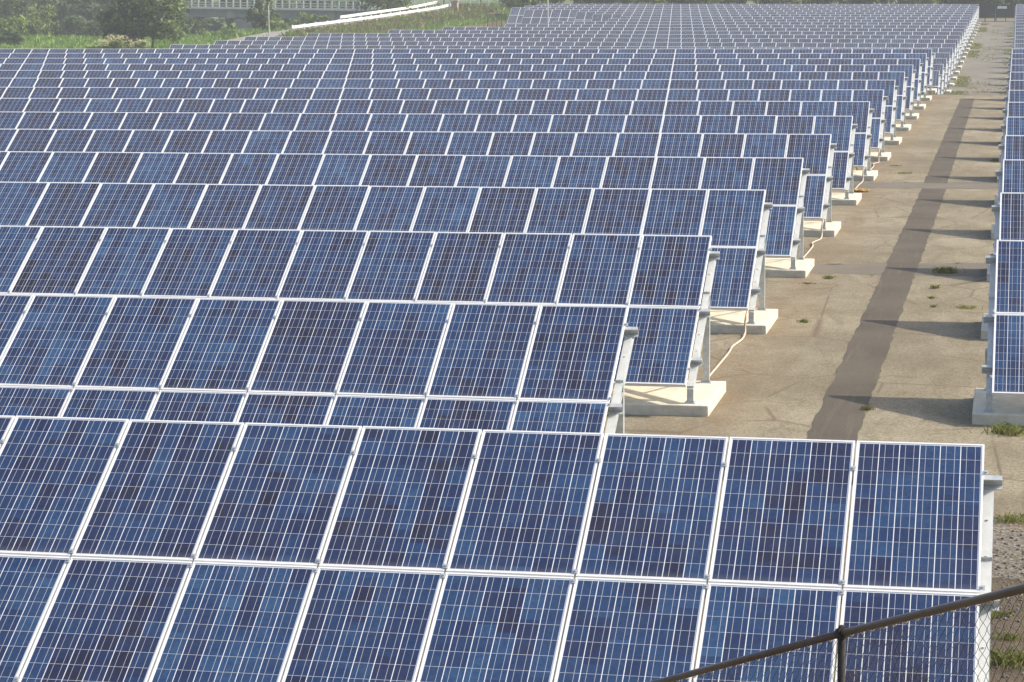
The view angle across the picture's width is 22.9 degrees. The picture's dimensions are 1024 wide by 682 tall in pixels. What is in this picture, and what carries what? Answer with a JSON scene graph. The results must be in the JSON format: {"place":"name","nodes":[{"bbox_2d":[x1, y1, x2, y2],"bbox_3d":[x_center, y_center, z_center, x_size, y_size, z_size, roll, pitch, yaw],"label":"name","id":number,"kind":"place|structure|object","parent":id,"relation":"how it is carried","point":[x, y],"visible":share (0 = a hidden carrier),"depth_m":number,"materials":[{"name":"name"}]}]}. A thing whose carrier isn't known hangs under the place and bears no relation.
{"place":"outdoors","nodes":[
{"label":"outdoors","id":0,"kind":"place"},
{"bbox_2d":[229,9,442,39],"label":"side road","id":1,"kind":"structure","parent":0,"point":[275,33],"depth_m":270.81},
{"bbox_2d":[292,4,450,28],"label":"guard rail","id":2,"kind":"object","parent":1,"relation":"on","point":[338,21],"visible":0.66,"depth_m":296.12,"materials":[{"name":"metal"}]},
{"bbox_2d":[2,0,1014,681],"bbox_3d":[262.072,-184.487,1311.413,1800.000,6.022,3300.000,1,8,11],"label":"ground","id":3,"kind":"structure","parent":0,"point":[502,24],"depth_m":329.17,"materials":[{"name":"soil"}]},
{"bbox_2d":[0,27,24,46],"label":"shrub","id":4,"kind":"object","parent":3,"relation":"on","point":[11,36],"visible":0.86,"depth_m":261.36,"materials":[{"name":"green plant"}]},
{"bbox_2d":[0,16,27,39],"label":"shrub","id":5,"kind":"object","parent":3,"relation":"on","point":[10,24],"visible":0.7,"depth_m":284.64,"materials":[{"name":"green plant"}]},
{"bbox_2d":[0,0,33,28],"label":"tree","id":6,"kind":"object","parent":3,"relation":"on","point":[18,7],"visible":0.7,"depth_m":328.87,"materials":[{"name":"green plant"}]},
{"bbox_2d":[7,14,44,37],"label":"shrub","id":7,"kind":"object","parent":3,"relation":"on","point":[32,27],"visible":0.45,"depth_m":289.70,"materials":[{"name":"green plant"}]},
{"bbox_2d":[18,4,60,35],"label":"shrub","id":8,"kind":"object","parent":3,"relation":"on","point":[48,11],"visible":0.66,"depth_m":304.93,"materials":[{"name":"green plant"}]},
{"bbox_2d":[30,0,58,28],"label":"tree","id":9,"kind":"object","parent":3,"relation":"on","point":[41,4],"visible":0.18,"depth_m":338.72,"materials":[{"name":"green plant"}]},
{"bbox_2d":[47,0,83,29],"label":"tree","id":10,"kind":"object","parent":3,"relation":"on","point":[60,4],"visible":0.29,"depth_m":320.48,"materials":[{"name":"green plant"}]},
{"bbox_2d":[51,14,88,35],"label":"shrub","id":11,"kind":"object","parent":3,"relation":"on","point":[68,25],"visible":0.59,"depth_m":301.37,"materials":[{"name":"green plant"}]},
{"bbox_2d":[65,0,106,32],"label":"tree","id":12,"kind":"object","parent":3,"relation":"on","point":[87,9],"visible":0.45,"depth_m":316.67,"materials":[{"name":"green plant"}]},
{"bbox_2d":[75,19,105,37],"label":"shrub","id":13,"kind":"object","parent":3,"relation":"on","point":[82,27],"visible":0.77,"depth_m":294.97,"materials":[{"name":"green plant"}]},
{"bbox_2d":[87,39,110,48],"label":"flowering shrub","id":14,"kind":"object","parent":3,"relation":"on","point":[102,46],"visible":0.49,"depth_m":226.72,"materials":[{"name":"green plant"}]},
{"bbox_2d":[94,0,122,15],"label":"tree","id":15,"kind":"object","parent":3,"relation":"on","point":[105,3],"visible":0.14,"depth_m":333.70,"materials":[{"name":"green plant"}]},
{"bbox_2d":[101,33,132,48],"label":"flowering shrub","id":16,"kind":"object","parent":3,"relation":"on","point":[115,44],"visible":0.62,"depth_m":225.51,"materials":[{"name":"green plant"}]},
{"bbox_2d":[93,2,153,48],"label":"tree","id":17,"kind":"object","parent":3,"relation":"on","point":[115,29],"visible":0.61,"depth_m":237.03,"materials":[{"name":"green plant"}]},
{"bbox_2d":[128,39,150,48],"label":"flowering shrub","id":18,"kind":"object","parent":3,"relation":"on","point":[136,44],"visible":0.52,"depth_m":224.76,"materials":[{"name":"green plant"}]},
{"bbox_2d":[105,0,193,48],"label":"tree","id":19,"kind":"object","parent":3,"relation":"on","point":[154,28],"visible":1,"depth_m":234.60,"materials":[{"name":"green plant"}]},
{"bbox_2d":[174,17,204,35],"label":"shrub","id":20,"kind":"object","parent":3,"relation":"on","point":[191,29],"visible":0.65,"depth_m":299.45,"materials":[{"name":"green plant"}]},
{"bbox_2d":[183,0,216,20],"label":"tree","id":21,"kind":"object","parent":3,"relation":"on","point":[195,18],"visible":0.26,"depth_m":351.16,"materials":[{"name":"green plant"}]},
{"bbox_2d":[195,18,223,31],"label":"shrub","id":22,"kind":"object","parent":3,"relation":"on","point":[217,25],"visible":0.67,"depth_m":317.26,"materials":[{"name":"green plant"}]},
{"bbox_2d":[53,0,379,28],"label":"road bridge","id":23,"kind":"structure","parent":3,"relation":"on","point":[288,12],"depth_m":340.32,"materials":[{"name":"concrete"}]},
{"bbox_2d":[213,0,241,27],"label":"tree","id":24,"kind":"object","parent":3,"relation":"on","point":[228,20],"visible":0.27,"depth_m":357.59,"materials":[{"name":"green plant"}]},
{"bbox_2d":[212,23,243,36],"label":"shrub","id":25,"kind":"object","parent":3,"relation":"on","point":[226,30],"visible":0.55,"depth_m":295.76,"materials":[{"name":"green plant"}]},
{"bbox_2d":[241,0,280,30],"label":"tree","id":26,"kind":"object","parent":3,"relation":"on","point":[258,13],"visible":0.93,"depth_m":291.23,"materials":[{"name":"green plant"}]},
{"bbox_2d":[0,1,530,48],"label":"meadow grass","id":27,"kind":"structure","parent":3,"relation":"on","point":[48,41],"depth_m":281.68,"materials":[{"name":"plant"}]},
{"bbox_2d":[265,17,288,30],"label":"shrub","id":28,"kind":"object","parent":3,"relation":"on","point":[275,22],"visible":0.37,"depth_m":289.74,"materials":[{"name":"green plant"}]},
{"bbox_2d":[271,0,300,26],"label":"tree","id":29,"kind":"object","parent":3,"relation":"on","point":[291,6],"visible":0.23,"depth_m":356.12,"materials":[{"name":"green plant"}]},
{"bbox_2d":[285,12,318,28],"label":"shrub","id":30,"kind":"object","parent":3,"relation":"on","point":[305,17],"visible":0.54,"depth_m":321.35,"materials":[{"name":"green plant"}]},
{"bbox_2d":[297,1,336,20],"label":"tree","id":31,"kind":"object","parent":3,"relation":"on","point":[306,5],"visible":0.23,"depth_m":351.48,"materials":[{"name":"green plant"}]},
{"bbox_2d":[0,294,638,456],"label":"solar panel row","id":32,"kind":"object","parent":3,"relation":"on","point":[386,363],"visible":0.56,"depth_m":27.92,"materials":[{"name":"glass"}]},
{"bbox_2d":[334,1,364,19],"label":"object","id":33,"kind":"object","parent":3,"relation":"on","point":[342,3],"visible":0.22,"depth_m":355.75,"materials":[{"name":"green plant"}]},
{"bbox_2d":[355,0,413,15],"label":"tree","id":34,"kind":"object","parent":3,"relation":"on","point":[391,4],"visible":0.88,"depth_m":320.85,"materials":[{"name":"green plant"}]},
{"bbox_2d":[340,1,436,19],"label":"guard rail","id":35,"kind":"object","parent":3,"relation":"on","point":[382,11],"visible":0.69,"depth_m":312.13,"materials":[{"name":"metal"}]},
{"bbox_2d":[281,3,506,36],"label":"dry grass","id":36,"kind":"structure","parent":3,"relation":"on","point":[418,21],"depth_m":303.30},
{"bbox_2d":[381,14,509,32],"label":"bank grass","id":37,"kind":"structure","parent":3,"relation":"on","point":[480,22],"depth_m":296.39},
{"bbox_2d":[413,0,501,6],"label":"road railing","id":38,"kind":"object","parent":3,"relation":"on","point":[460,2],"visible":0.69,"depth_m":332.64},
{"bbox_2d":[0,49,936,93],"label":"solar panel row","id":39,"kind":"object","parent":3,"relation":"on","point":[930,54],"visible":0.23,"depth_m":131.68,"materials":[{"name":"glass"}]},
{"bbox_2d":[0,415,1001,681],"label":"solar panel row","id":40,"kind":"object","parent":3,"relation":"on","point":[166,551],"visible":0.96,"depth_m":19.31,"materials":[{"name":"glass"}]},
{"bbox_2d":[501,0,531,7],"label":"tree","id":41,"kind":"object","parent":3,"relation":"on","point":[509,3],"visible":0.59,"depth_m":309.12,"materials":[{"name":"green plant"}]},
{"bbox_2d":[514,0,551,6],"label":"tree","id":42,"kind":"object","parent":3,"relation":"on","point":[526,2],"visible":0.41,"depth_m":306.24,"materials":[{"name":"green plant"}]},
{"bbox_2d":[169,44,956,79],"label":"solar panel row","id":43,"kind":"object","parent":3,"relation":"on","point":[934,50],"visible":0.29,"depth_m":182.47,"materials":[{"name":"glass"}]},
{"bbox_2d":[214,40,959,73],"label":"solar panel row","id":44,"kind":"object","parent":3,"relation":"on","point":[642,44],"visible":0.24,"depth_m":188.33,"materials":[{"name":"glass"}]},
{"bbox_2d":[244,36,961,68],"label":"solar panel row","id":45,"kind":"object","parent":3,"relation":"on","point":[748,40],"visible":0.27,"depth_m":195.84,"materials":[{"name":"glass"}]},
{"bbox_2d":[592,0,620,3],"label":"tree","id":46,"kind":"object","parent":3,"relation":"on","point":[605,1],"visible":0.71,"depth_m":304.17,"materials":[{"name":"green plant"}]},
{"bbox_2d":[306,33,963,63],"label":"solar panel row","id":47,"kind":"object","parent":3,"relation":"on","point":[694,36],"visible":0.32,"depth_m":203.03,"materials":[{"name":"glass"}]},
{"bbox_2d":[629,0,667,3],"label":"tree","id":48,"kind":"object","parent":3,"relation":"on","point":[648,2],"visible":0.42,"depth_m":303.33,"materials":[{"name":"green plant"}]},
{"bbox_2d":[388,30,965,58],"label":"solar panel row","id":49,"kind":"object","parent":3,"relation":"on","point":[781,33],"visible":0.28,"depth_m":209.91,"materials":[{"name":"glass"}]},
{"bbox_2d":[665,0,696,3],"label":"tree","id":50,"kind":"object","parent":3,"relation":"on","point":[683,1],"visible":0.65,"depth_m":305.51,"materials":[{"name":"green plant"}]},
{"bbox_2d":[443,27,967,53],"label":"solar panel row","id":51,"kind":"object","parent":3,"relation":"on","point":[708,29],"visible":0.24,"depth_m":217.27,"materials":[{"name":"glass"}]},
{"bbox_2d":[505,24,969,49],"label":"solar panel row","id":52,"kind":"object","parent":3,"relation":"on","point":[738,26],"visible":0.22,"depth_m":224.20,"materials":[{"name":"glass"}]},
{"bbox_2d":[507,7,978,27],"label":"solar panel row","id":53,"kind":"object","parent":3,"relation":"on","point":[516,14],"visible":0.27,"depth_m":277.98,"materials":[{"name":"glass"}]},
{"bbox_2d":[521,9,977,30],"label":"solar panel row","id":54,"kind":"object","parent":3,"relation":"on","point":[534,16],"visible":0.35,"depth_m":271.93,"materials":[{"name":"glass"}]},
{"bbox_2d":[520,6,979,25],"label":"solar panel row","id":55,"kind":"object","parent":3,"relation":"on","point":[845,7],"visible":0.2,"depth_m":284.29,"materials":[{"name":"glass"}]},
{"bbox_2d":[537,4,980,22],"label":"solar panel row","id":56,"kind":"object","parent":3,"relation":"on","point":[913,5],"visible":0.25,"depth_m":291.98,"materials":[{"name":"glass"}]},
{"bbox_2d":[553,21,970,46],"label":"solar panel row","id":57,"kind":"object","parent":3,"relation":"on","point":[771,23],"visible":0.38,"depth_m":231.20,"materials":[{"name":"glass"}]},
{"bbox_2d":[575,12,976,33],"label":"solar panel row","id":58,"kind":"object","parent":3,"relation":"on","point":[584,16],"visible":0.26,"depth_m":261.88,"materials":[{"name":"glass"}]},
{"bbox_2d":[592,14,974,36],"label":"solar panel row","id":59,"kind":"object","parent":3,"relation":"on","point":[600,17],"visible":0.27,"depth_m":253.52,"materials":[{"name":"glass"}]},
{"bbox_2d":[608,19,972,42],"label":"solar panel row","id":60,"kind":"object","parent":3,"relation":"on","point":[811,20],"visible":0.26,"depth_m":238.31,"materials":[{"name":"glass"}]},
{"bbox_2d":[620,16,973,39],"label":"solar panel row","id":61,"kind":"object","parent":3,"relation":"on","point":[708,17],"visible":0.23,"depth_m":246.41,"materials":[{"name":"glass"}]},
{"bbox_2d":[798,0,831,3],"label":"tree","id":62,"kind":"object","parent":3,"relation":"on","point":[812,1],"visible":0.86,"depth_m":303.35,"materials":[{"name":"green plant"}]},
{"bbox_2d":[649,584,1023,681],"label":"chain link fence","id":63,"kind":"object","parent":3,"relation":"on","point":[841,633],"visible":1,"depth_m":11.54,"materials":[{"name":"metal"}]},
{"bbox_2d":[792,52,953,86],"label":"solar panel row","id":64,"kind":"object","parent":3,"relation":"on","point":[943,55],"visible":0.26,"depth_m":168.21,"materials":[{"name":"glass"}]},
{"bbox_2d":[908,0,939,3],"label":"tree","id":65,"kind":"object","parent":3,"relation":"on","point":[922,1],"visible":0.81,"depth_m":303.15,"materials":[{"name":"green plant"}]},
{"bbox_2d":[946,19,1014,94],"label":"gravel lane","id":66,"kind":"structure","parent":3,"relation":"on","point":[991,71],"depth_m":196.91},
{"bbox_2d":[927,71,941,93],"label":"solar panel row","id":67,"kind":"object","parent":66,"relation":"on","point":[936,78],"visible":0.1,"depth_m":145.74,"materials":[{"name":"glass"}]},
{"bbox_2d":[933,64,945,93],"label":"solar panel row","id":68,"kind":"object","parent":66,"relation":"on","point":[939,67],"visible":0.09,"depth_m":153.32,"materials":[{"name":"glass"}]},
{"bbox_2d":[933,58,950,93],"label":"solar panel row","id":69,"kind":"object","parent":66,"relation":"on","point":[944,61],"visible":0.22,"depth_m":160.78,"materials":[{"name":"glass"}]},
{"bbox_2d":[949,23,1012,94],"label":"lane weeds","id":70,"kind":"object","parent":66,"relation":"on","point":[959,82],"visible":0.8,"depth_m":205.17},
{"bbox_2d":[978,5,1015,21],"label":"double gate","id":71,"kind":"structure","parent":66,"relation":"on","point":[986,11],"depth_m":289.86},
{"bbox_2d":[963,0,1009,6],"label":"tree","id":72,"kind":"object","parent":3,"relation":"on","point":[990,2],"visible":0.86,"depth_m":305.13,"materials":[{"name":"green plant"}]},
{"bbox_2d":[990,577,1023,681],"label":"soil","id":73,"kind":"structure","parent":3,"relation":"on","point":[996,585],"depth_m":22.37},
{"bbox_2d":[990,645,1023,672],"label":"weed tuft","id":74,"kind":"object","parent":73,"relation":"on","point":[1007,657],"visible":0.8,"depth_m":21.21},
{"bbox_2d":[991,631,1023,642],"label":"weed tuft","id":75,"kind":"object","parent":73,"relation":"on","point":[1015,637],"visible":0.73,"depth_m":22.01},
{"bbox_2d":[992,515,1023,581],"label":"gravel patch","id":76,"kind":"object","parent":3,"relation":"on","point":[1004,528],"visible":0.21,"depth_m":25.53,"materials":[{"name":"gravel"}]},
{"bbox_2d":[990,514,1023,678],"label":"gravel","id":77,"kind":"structure","parent":76,"relation":"on","point":[1013,598],"depth_m":24.32,"materials":[{"name":"gravel"}]},
{"bbox_2d":[993,511,1023,524],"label":"weed tuft","id":78,"kind":"object","parent":76,"relation":"on","point":[1008,518],"visible":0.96,"depth_m":26.78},
{"bbox_2d":[603,95,1023,515],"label":"pavement","id":79,"kind":"structure","parent":0,"point":[778,378],"depth_m":40.88,"materials":[{"name":"concrete"}]},
{"bbox_2d":[0,225,725,416],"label":"solar panel row","id":80,"kind":"object","parent":79,"relation":"on","point":[664,304],"visible":0.45,"depth_m":35.90,"materials":[{"name":"glass"}]},
{"bbox_2d":[0,182,777,333],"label":"solar panel row","id":81,"kind":"object","parent":79,"relation":"on","point":[730,224],"visible":0.34,"depth_m":43.95,"materials":[{"name":"glass"}]},
{"bbox_2d":[0,151,813,277],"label":"solar panel row","id":82,"kind":"object","parent":79,"relation":"on","point":[779,180],"visible":0.4,"depth_m":51.97,"materials":[{"name":"glass"}]},
{"bbox_2d":[0,129,840,236],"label":"solar panel row","id":83,"kind":"object","parent":79,"relation":"on","point":[813,150],"visible":0.35,"depth_m":59.97,"materials":[{"name":"glass"}]},
{"bbox_2d":[0,112,861,205],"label":"solar panel row","id":84,"kind":"object","parent":79,"relation":"on","point":[839,129],"visible":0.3,"depth_m":67.95,"materials":[{"name":"glass"}]},
{"bbox_2d":[0,98,877,180],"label":"solar panel row","id":85,"kind":"object","parent":79,"relation":"on","point":[860,112],"visible":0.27,"depth_m":75.93,"materials":[{"name":"glass"}]},
{"bbox_2d":[0,87,890,160],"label":"solar panel row","id":86,"kind":"object","parent":79,"relation":"on","point":[877,99],"visible":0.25,"depth_m":83.92,"materials":[{"name":"glass"}]},
{"bbox_2d":[0,78,901,144],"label":"solar panel row","id":87,"kind":"object","parent":79,"relation":"on","point":[889,87],"visible":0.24,"depth_m":91.86,"materials":[{"name":"glass"}]},
{"bbox_2d":[0,70,910,130],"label":"solar panel row","id":88,"kind":"object","parent":79,"relation":"on","point":[900,78],"visible":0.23,"depth_m":99.81,"materials":[{"name":"glass"}]},
{"bbox_2d":[0,64,918,119],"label":"solar panel row","id":89,"kind":"object","parent":79,"relation":"on","point":[908,70],"visible":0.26,"depth_m":107.76,"materials":[{"name":"glass"}]},
{"bbox_2d":[0,58,925,109],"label":"solar panel row","id":90,"kind":"object","parent":79,"relation":"on","point":[917,65],"visible":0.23,"depth_m":115.84,"materials":[{"name":"glass"}]},
{"bbox_2d":[0,53,931,100],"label":"solar panel row","id":91,"kind":"object","parent":79,"relation":"on","point":[924,61],"visible":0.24,"depth_m":123.65,"materials":[{"name":"glass"}]},
{"bbox_2d":[710,307,748,375],"bbox_3d":[3.226,0.057,38.336,0.087,0.407,5.964,1,8,12],"label":"cable conduit","id":92,"kind":"object","parent":79,"relation":"on","point":[726,355],"visible":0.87,"depth_m":39.46,"materials":[{"name":"beige plastic"}]},
{"bbox_2d":[807,188,945,444],"bbox_3d":[7.372,-1.202,48.400,0.739,0.001,42.027,1,8,11],"label":"asphalt strip","id":93,"kind":"object","parent":79,"relation":"on","point":[839,415],"visible":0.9,"depth_m":40.58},
{"bbox_2d":[809,263,987,276],"bbox_3d":[7.446,-1.449,50.138,4.400,0.001,2.541,1,8,11],"label":"asphalt cross patch","id":94,"kind":"object","parent":79,"relation":"on","point":[976,269],"visible":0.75,"depth_m":49.92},
{"bbox_2d":[926,265,965,273],"bbox_3d":[8.460,-1.404,49.255,0.714,0.161,0.754,5,10,35],"label":"weed tuft","id":95,"kind":"object","parent":94,"relation":"on","point":[949,270],"visible":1,"depth_m":49.18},
{"bbox_2d":[924,99,973,182],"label":"asphalt strip","id":96,"kind":"object","parent":79,"relation":"on","point":[941,167],"visible":1,"depth_m":85.76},
{"bbox_2d":[972,240,1023,425],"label":"solar panel row","id":97,"kind":"object","parent":79,"relation":"on","point":[999,398],"visible":1,"depth_m":33.42,"materials":[{"name":"glass"}]},
{"bbox_2d":[979,420,1023,436],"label":"weed tuft","id":98,"kind":"object","parent":79,"relation":"on","point":[1005,430],"visible":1,"depth_m":31.86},
{"bbox_2d":[981,192,1023,338],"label":"solar panel row","id":99,"kind":"object","parent":79,"relation":"on","point":[1008,209],"visible":0.27,"depth_m":42.05,"materials":[{"name":"glass"}]},
{"bbox_2d":[987,159,1023,280],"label":"solar panel row","id":100,"kind":"object","parent":79,"relation":"on","point":[1011,176],"visible":0.3,"depth_m":49.81,"materials":[{"name":"glass"}]},
{"bbox_2d":[991,135,1023,238],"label":"solar panel row","id":101,"kind":"object","parent":79,"relation":"on","point":[1012,147],"visible":0.27,"depth_m":57.51,"materials":[{"name":"glass"}]},
{"bbox_2d":[994,117,1023,204],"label":"solar panel row","id":102,"kind":"object","parent":79,"relation":"on","point":[1014,126],"visible":0.22,"depth_m":65.18,"materials":[{"name":"glass"}]},
{"bbox_2d":[997,102,1023,179],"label":"solar panel row","id":103,"kind":"object","parent":79,"relation":"on","point":[1015,109],"visible":0.23,"depth_m":72.88,"materials":[{"name":"glass"}]},
{"bbox_2d":[999,90,1023,161],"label":"solar panel row","id":104,"kind":"object","parent":79,"relation":"on","point":[1016,95],"visible":0.26,"depth_m":80.55,"materials":[{"name":"glass"}]},
{"bbox_2d":[1001,80,1023,143],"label":"solar panel row","id":105,"kind":"object","parent":79,"relation":"on","point":[1016,84],"visible":0.21,"depth_m":88.22,"materials":[{"name":"glass"}]},
{"bbox_2d":[1002,72,1023,131],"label":"solar panel row","id":106,"kind":"object","parent":79,"relation":"on","point":[1016,75],"visible":0.15,"depth_m":95.91,"materials":[{"name":"glass"}]},
{"bbox_2d":[1003,65,1023,119],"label":"solar panel row","id":107,"kind":"object","parent":79,"relation":"on","point":[1017,68],"visible":0.16,"depth_m":103.54,"materials":[{"name":"glass"}]},
{"bbox_2d":[1004,59,1023,108],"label":"solar panel row","id":108,"kind":"object","parent":79,"relation":"on","point":[1017,61],"visible":0.19,"depth_m":111.20,"materials":[{"name":"glass"}]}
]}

